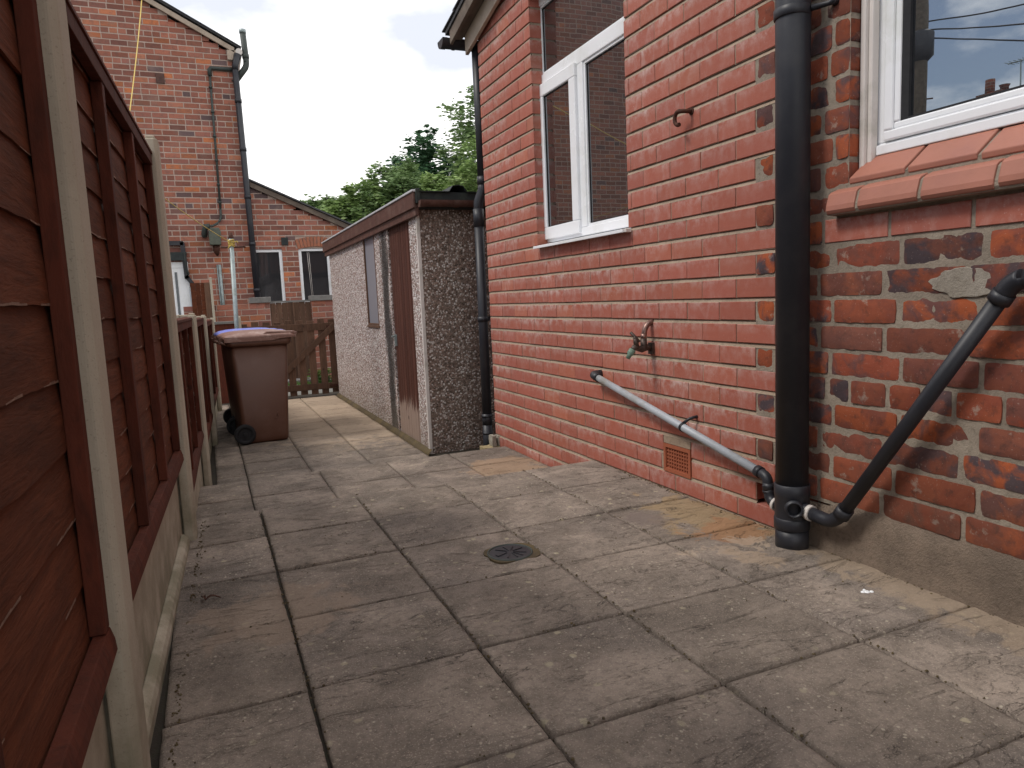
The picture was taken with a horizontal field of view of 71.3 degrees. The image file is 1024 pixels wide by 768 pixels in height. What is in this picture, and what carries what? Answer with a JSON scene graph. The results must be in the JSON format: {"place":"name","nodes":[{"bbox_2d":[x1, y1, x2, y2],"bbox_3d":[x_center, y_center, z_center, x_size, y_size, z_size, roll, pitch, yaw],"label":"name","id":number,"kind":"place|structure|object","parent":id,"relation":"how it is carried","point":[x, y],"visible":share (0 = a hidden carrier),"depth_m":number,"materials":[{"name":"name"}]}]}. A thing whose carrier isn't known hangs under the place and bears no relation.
{"place":"outdoors","nodes":[
{"label":"outdoors","id":0,"kind":"place"},
{"bbox_2d":[288,376,332,395],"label":"alley ground","id":1,"kind":"structure","parent":0,"point":[310,391],"depth_m":10.15,"materials":[{"name":"concrete"}]},
{"bbox_2d":[190,277,215,321],"bbox_3d":[-4.644,-0.752,10.827,0.305,1.705,0.080,-5,7,-23],"label":"neighbour fence","id":2,"kind":"object","parent":1,"relation":"on","point":[206,302],"visible":0.44,"depth_m":10.76,"materials":[{"name":"wood"}]},
{"bbox_2d":[183,295,333,377],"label":"yard wall","id":3,"kind":"structure","parent":1,"relation":"on","point":[256,309],"depth_m":11.31,"materials":[{"name":"brick"}]},
{"bbox_2d":[270,300,311,378],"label":"plank gate","id":4,"kind":"structure","parent":3,"relation":"attached to","point":[292,311],"depth_m":11.54,"materials":[{"name":"wood"}]},
{"bbox_2d":[288,377,329,383],"bbox_3d":[-3.329,-0.052,11.464,0.750,0.070,0.300,-5,7,-23],"label":"kerb step","id":5,"kind":"object","parent":1,"relation":"on","point":[298,380],"visible":0.04,"depth_m":11.35,"materials":[{"name":"concrete"}]},
{"bbox_2d":[288,379,331,385],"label":"grass","id":6,"kind":"structure","parent":1,"relation":"on","point":[308,382],"depth_m":11.21,"materials":[{"name":"green plant"}]},
{"bbox_2d":[307,368,331,381],"bbox_3d":[-2.976,-0.129,11.244,0.520,0.228,0.506,-3,7,-4],"label":"weed clump","id":7,"kind":"object","parent":1,"relation":"on","point":[319,375],"visible":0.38,"depth_m":11.25,"materials":[{"name":"green plant"}]},
{"bbox_2d":[163,0,477,200],"label":"sky","id":8,"kind":"structure","parent":0,"point":[330,89],"materials":[{"name":"white"}]},
{"bbox_2d":[215,395,429,484],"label":"path paving","id":9,"kind":"structure","parent":0,"point":[347,435],"depth_m":5.97,"materials":[{"name":"concrete"}]},
{"bbox_2d":[210,328,282,422],"bbox_3d":[-2.565,-0.058,6.999,0.644,0.974,0.636,-6,8,-26],"label":"wheelie bin","id":10,"kind":"object","parent":9,"relation":"on","point":[228,414],"visible":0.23,"depth_m":6.94,"materials":[{"name":"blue plastic"}]},
{"bbox_2d":[212,329,296,444],"bbox_3d":[-2.282,0.002,6.406,0.644,0.974,0.636,-6,8,-28],"label":"wheelie bin","id":11,"kind":"object","parent":9,"relation":"on","point":[257,363],"visible":1,"depth_m":6.16,"materials":[{"name":"brown plastic"}]},
{"bbox_2d":[196,446,549,518],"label":"step paving","id":12,"kind":"structure","parent":0,"point":[235,497],"depth_m":4.18,"materials":[{"name":"concrete"}]},
{"bbox_2d":[150,392,725,767],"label":"paving bed","id":13,"kind":"object","parent":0,"point":[156,742],"visible":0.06,"depth_m":1.72,"materials":[{"name":"grey concrete"}]},
{"bbox_2d":[0,0,197,767],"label":"tall fence","id":14,"kind":"object","parent":13,"relation":"on","point":[98,527],"visible":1,"depth_m":1.13,"materials":[{"name":"wood"}]},
{"bbox_2d":[176,313,221,510],"bbox_3d":[-2.405,0.084,5.527,0.129,1.265,5.926,-5,7,-21],"label":"fence","id":15,"kind":"object","parent":13,"relation":"on","point":[200,374],"visible":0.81,"depth_m":4.46,"materials":[{"name":"wood"}]},
{"bbox_2d":[214,321,234,403],"bbox_3d":[-3.608,-0.274,9.048,0.290,1.035,0.080,-5,7,-23],"label":"boundary fence","id":16,"kind":"object","parent":13,"relation":"on","point":[224,325],"visible":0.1,"depth_m":9.00,"materials":[{"name":"wood"}]},
{"bbox_2d":[220,232,245,328],"bbox_3d":[-2.820,-0.527,7.419,0.244,2.061,0.079,-5,7,-23],"label":"clothes pole","id":17,"kind":"object","parent":13,"relation":"on","point":[231,246],"visible":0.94,"depth_m":7.33,"materials":[{"name":"metal"}]},
{"bbox_2d":[165,199,229,241],"bbox_3d":[-2.734,-1.451,6.018,0.007,0.307,2.535,-3,7,-6],"label":"washing line","id":18,"kind":"object","parent":17,"relation":"attached to","point":[195,220],"visible":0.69,"depth_m":6.16,"materials":[{"name":"yellow plastic"}]},
{"bbox_2d":[321,185,496,455],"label":"pebbledash shed","id":19,"kind":"structure","parent":13,"relation":"on","point":[404,287],"depth_m":5.65,"materials":[{"name":"concrete"}]},
{"bbox_2d":[363,236,379,327],"bbox_3d":[-1.361,-1.008,6.930,0.042,0.917,0.525,-5,7,-23],"label":"window","id":20,"kind":"structure","parent":19,"relation":"in","point":[368,244],"depth_m":6.98,"materials":[{"name":"grey glass"}]},
{"bbox_2d":[389,221,420,442],"bbox_3d":[-0.902,-0.446,5.947,0.085,1.835,0.690,-5,7,-23],"label":"door","id":21,"kind":"structure","parent":19,"relation":"in","point":[404,337],"depth_m":5.94,"materials":[{"name":"wood"}]},
{"bbox_2d":[480,445,499,449],"bbox_3d":[-0.127,0.506,5.082,0.184,0.144,0.108,-5,7,-23],"label":"walling stone","id":22,"kind":"object","parent":13,"relation":"on","point":[485,446],"visible":0.2,"depth_m":5.04,"materials":[{"name":"beige stone"}]},
{"bbox_2d":[489,434,496,446],"bbox_3d":[-0.138,0.400,5.061,0.035,0.079,0.077,-5,7,-23],"label":"stone offcut","id":23,"kind":"object","parent":22,"relation":"on","point":[492,440],"visible":1,"depth_m":5.03,"materials":[{"name":"grey stone"}]},
{"bbox_2d":[494,434,499,445],"bbox_3d":[-0.097,0.397,5.079,0.036,0.076,0.075,-5,7,-23],"label":"stone offcut","id":24,"kind":"object","parent":22,"relation":"on","point":[497,440],"visible":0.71,"depth_m":5.06,"materials":[{"name":"grey stone"}]},
{"bbox_2d":[437,0,1023,626],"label":"brick house","id":25,"kind":"structure","parent":13,"relation":"on","point":[621,206],"depth_m":2.55,"materials":[{"name":"brick"}]},
{"bbox_2d":[471,45,492,444],"bbox_3d":[-0.207,-0.868,5.040,0.127,2.880,0.082,-3,7,-2],"label":"downpipe","id":26,"kind":"object","parent":25,"relation":"attached to","point":[483,318],"visible":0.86,"depth_m":5.02,"materials":[{"name":"black plastic"}]},
{"bbox_2d":[539,0,628,242],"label":"window","id":27,"kind":"structure","parent":25,"relation":"in","point":[583,99],"depth_m":3.74,"materials":[{"name":"white plastic"}]},
{"bbox_2d":[626,319,654,359],"bbox_3d":[0.572,-0.201,3.179,0.153,0.175,0.037,-5,7,-23],"label":"garden tap","id":28,"kind":"object","parent":25,"relation":"attached to","point":[644,346],"visible":1,"depth_m":3.17,"materials":[{"name":"orange metal"}]},
{"bbox_2d":[590,370,773,510],"bbox_3d":[0.686,0.185,3.066,0.087,0.395,1.339,-5,7,-22],"label":"waste pipe","id":29,"kind":"object","parent":25,"relation":"attached to","point":[763,474],"visible":0.88,"depth_m":2.85,"materials":[{"name":"grey plastic"}]},
{"bbox_2d":[673,108,693,126],"bbox_3d":[0.683,-1.054,2.821,0.095,0.070,0.047,-1,7,14],"label":"washing line hook","id":30,"kind":"object","parent":25,"relation":"attached to","point":[690,111],"visible":0.95,"depth_m":2.82,"materials":[{"name":"metal"}]},
{"bbox_2d":[773,0,839,550],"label":"soil pipe","id":31,"kind":"object","parent":25,"relation":"attached to","point":[792,22],"visible":0.91,"depth_m":2.28,"materials":[{"name":"black plastic"}]},
{"bbox_2d":[798,269,1023,526],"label":"waste pipe","id":32,"kind":"object","parent":25,"relation":"attached to","point":[1004,292],"visible":1,"depth_m":1.92,"materials":[{"name":"black plastic"}]},
{"bbox_2d":[859,0,1023,167],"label":"window","id":33,"kind":"structure","parent":25,"relation":"in","point":[932,71],"depth_m":1.98,"materials":[{"name":"white plastic"}]},
{"bbox_2d":[159,460,1023,767],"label":"patio paving","id":34,"kind":"structure","parent":0,"point":[639,688],"depth_m":1.79,"materials":[{"name":"concrete"}]},
{"bbox_2d":[201,594,220,599],"bbox_3d":[-0.923,0.648,2.167,0.063,0.018,0.034,-2,7,7],"label":"dead leaf","id":35,"kind":"object","parent":34,"relation":"on","point":[205,598],"visible":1,"depth_m":2.16,"materials":[{"name":"plant"}]},
{"bbox_2d":[483,543,539,563],"bbox_3d":[0.001,0.590,2.463,0.189,0.028,0.162,-5,7,-23],"label":"drain cover","id":36,"kind":"object","parent":34,"relation":"on","point":[505,553],"visible":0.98,"depth_m":2.45,"materials":[{"name":"black plastic"}]},
{"bbox_2d":[164,461,1023,767],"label":"grit","id":37,"kind":"object","parent":34,"relation":"on","point":[548,631],"visible":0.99,"depth_m":1.96,"materials":[{"name":"grey gravel"}]},
{"bbox_2d":[861,589,873,592],"bbox_3d":[1.006,0.592,2.019,0.031,0.012,0.026,3,9,37],"label":"bird dropping","id":38,"kind":"object","parent":34,"relation":"on","point":[866,591],"visible":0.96,"depth_m":2.02,"materials":[{"name":"white"}]},
{"label":"ground","id":39,"kind":"structure","parent":0,"visible":0},
{"bbox_2d":[70,0,351,363],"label":"gable house","id":40,"kind":"structure","parent":39,"relation":"on","point":[179,52],"depth_m":12.10,"materials":[{"name":"brick"}]},
{"bbox_2d":[129,0,141,110],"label":"washing line","id":41,"kind":"object","parent":40,"relation":"attached to","point":[136,56],"visible":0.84,"depth_m":7.90,"materials":[{"name":"yellow plastic"}]},
{"bbox_2d":[171,262,190,314],"bbox_3d":[-5.677,-1.061,12.197,0.420,2.020,0.020,-5,7,-23],"label":"door","id":42,"kind":"structure","parent":40,"relation":"in","point":[181,286],"depth_m":12.15,"materials":[{"name":"white plastic"}]},
{"bbox_2d":[169,241,195,289],"bbox_3d":[-5.614,-1.625,12.119,0.603,1.579,0.070,-5,7,-23],"label":"square pipe","id":43,"kind":"object","parent":40,"relation":"attached to","point":[181,244],"visible":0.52,"depth_m":12.05,"materials":[{"name":"black plastic"}]},
{"bbox_2d":[201,224,220,255],"bbox_3d":[-5.126,-2.459,12.178,0.309,0.546,0.248,-5,7,-23],"label":"wall lamp","id":44,"kind":"object","parent":40,"relation":"attached to","point":[214,240],"visible":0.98,"depth_m":12.10,"materials":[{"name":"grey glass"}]},
{"bbox_2d":[207,66,231,226],"bbox_3d":[-4.942,-4.028,12.171,0.624,2.683,0.130,-7,8,-32],"label":"conduit","id":45,"kind":"object","parent":40,"relation":"attached to","point":[209,69],"visible":1,"depth_m":12.10,"materials":[{"name":"black plastic"}]},
{"bbox_2d":[216,265,224,304],"bbox_3d":[-5.038,-1.437,12.403,0.083,1.260,0.051,-5,7,-23],"label":"conduit","id":46,"kind":"object","parent":40,"relation":"attached to","point":[220,286],"visible":0.66,"depth_m":12.36,"materials":[{"name":"metal"}]},
{"bbox_2d":[232,28,248,81],"bbox_3d":[-4.647,-5.575,12.170,0.313,0.911,0.115,-5,7,-23],"label":"vent pipe","id":47,"kind":"object","parent":40,"relation":"attached to","point":[243,70],"visible":0.98,"depth_m":12.16,"materials":[{"name":"metal"}]},
{"bbox_2d":[232,53,259,296],"bbox_3d":[-4.571,-3.132,12.383,0.169,4.988,0.147,-5,7,-23],"label":"downpipe","id":48,"kind":"object","parent":40,"relation":"attached to","point":[242,147],"visible":0.94,"depth_m":12.27,"materials":[{"name":"black plastic"}]},
{"bbox_2d":[256,249,285,303],"bbox_3d":[-4.348,-1.909,12.783,0.500,0.985,0.060,-5,7,-23],"label":"window","id":49,"kind":"structure","parent":40,"relation":"in","point":[269,261],"depth_m":12.79,"materials":[{"name":"white plastic"}]},
{"bbox_2d":[298,248,331,301],"bbox_3d":[-3.605,-1.984,13.095,0.560,0.995,0.060,-5,7,-23],"label":"window","id":50,"kind":"structure","parent":40,"relation":"in","point":[315,274],"depth_m":13.08,"materials":[{"name":"white plastic"}]},
{"bbox_2d":[300,192,352,219],"bbox_3d":[-8.479,-5.502,32.880,3.801,6.724,3.129,-5,7,-23],"label":"leafy tree","id":51,"kind":"object","parent":39,"relation":"on","point":[317,203],"visible":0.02,"depth_m":32.15,"materials":[{"name":"green plant"}]},
{"bbox_2d":[316,173,402,221],"bbox_3d":[-5.814,-4.801,27.480,4.034,6.399,3.969,2,8,33],"label":"leafy tree","id":52,"kind":"object","parent":39,"relation":"on","point":[332,208],"visible":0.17,"depth_m":26.80,"materials":[{"name":"green plant"}]},
{"bbox_2d":[332,155,426,223],"bbox_3d":[-4.180,-5.319,28.184,5.631,7.114,3.918,-5,7,-23],"label":"leafy tree","id":53,"kind":"object","parent":39,"relation":"on","point":[393,177],"visible":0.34,"depth_m":27.11,"materials":[{"name":"green plant"}]},
{"bbox_2d":[380,124,468,191],"bbox_3d":[-3.701,-7.279,33.629,5.642,9.654,6.419,3,9,40],"label":"conifer tree","id":54,"kind":"object","parent":39,"relation":"on","point":[424,158],"visible":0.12,"depth_m":32.78,"materials":[{"name":"green plant"}]},
{"bbox_2d":[418,135,477,191],"bbox_3d":[-1.101,-5.493,26.436,6.031,7.612,4.036,-5,7,-23],"label":"leafy tree","id":55,"kind":"object","parent":39,"relation":"on","point":[465,179],"visible":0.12,"depth_m":25.23,"materials":[{"name":"green plant"}]},
{"bbox_2d":[433,85,476,177],"bbox_3d":[0.342,-8.835,32.214,9.360,12.729,6.249,-5,7,-23],"label":"ash tree","id":56,"kind":"object","parent":39,"relation":"on","point":[462,130],"visible":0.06,"depth_m":30.42,"materials":[{"name":"green plant"}]},
{"bbox_3d":[-3.398,-0.255,8.998,0.050,1.190,0.080,-5,7,-23],"label":"gate post","id":57,"kind":"object","parent":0,"visible":0},
{"bbox_2d":[241,319,338,396],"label":"picket gate","id":58,"kind":"structure","parent":57,"relation":"attached to","point":[325,330],"depth_m":9.33,"materials":[{"name":"wood"}]}
]}

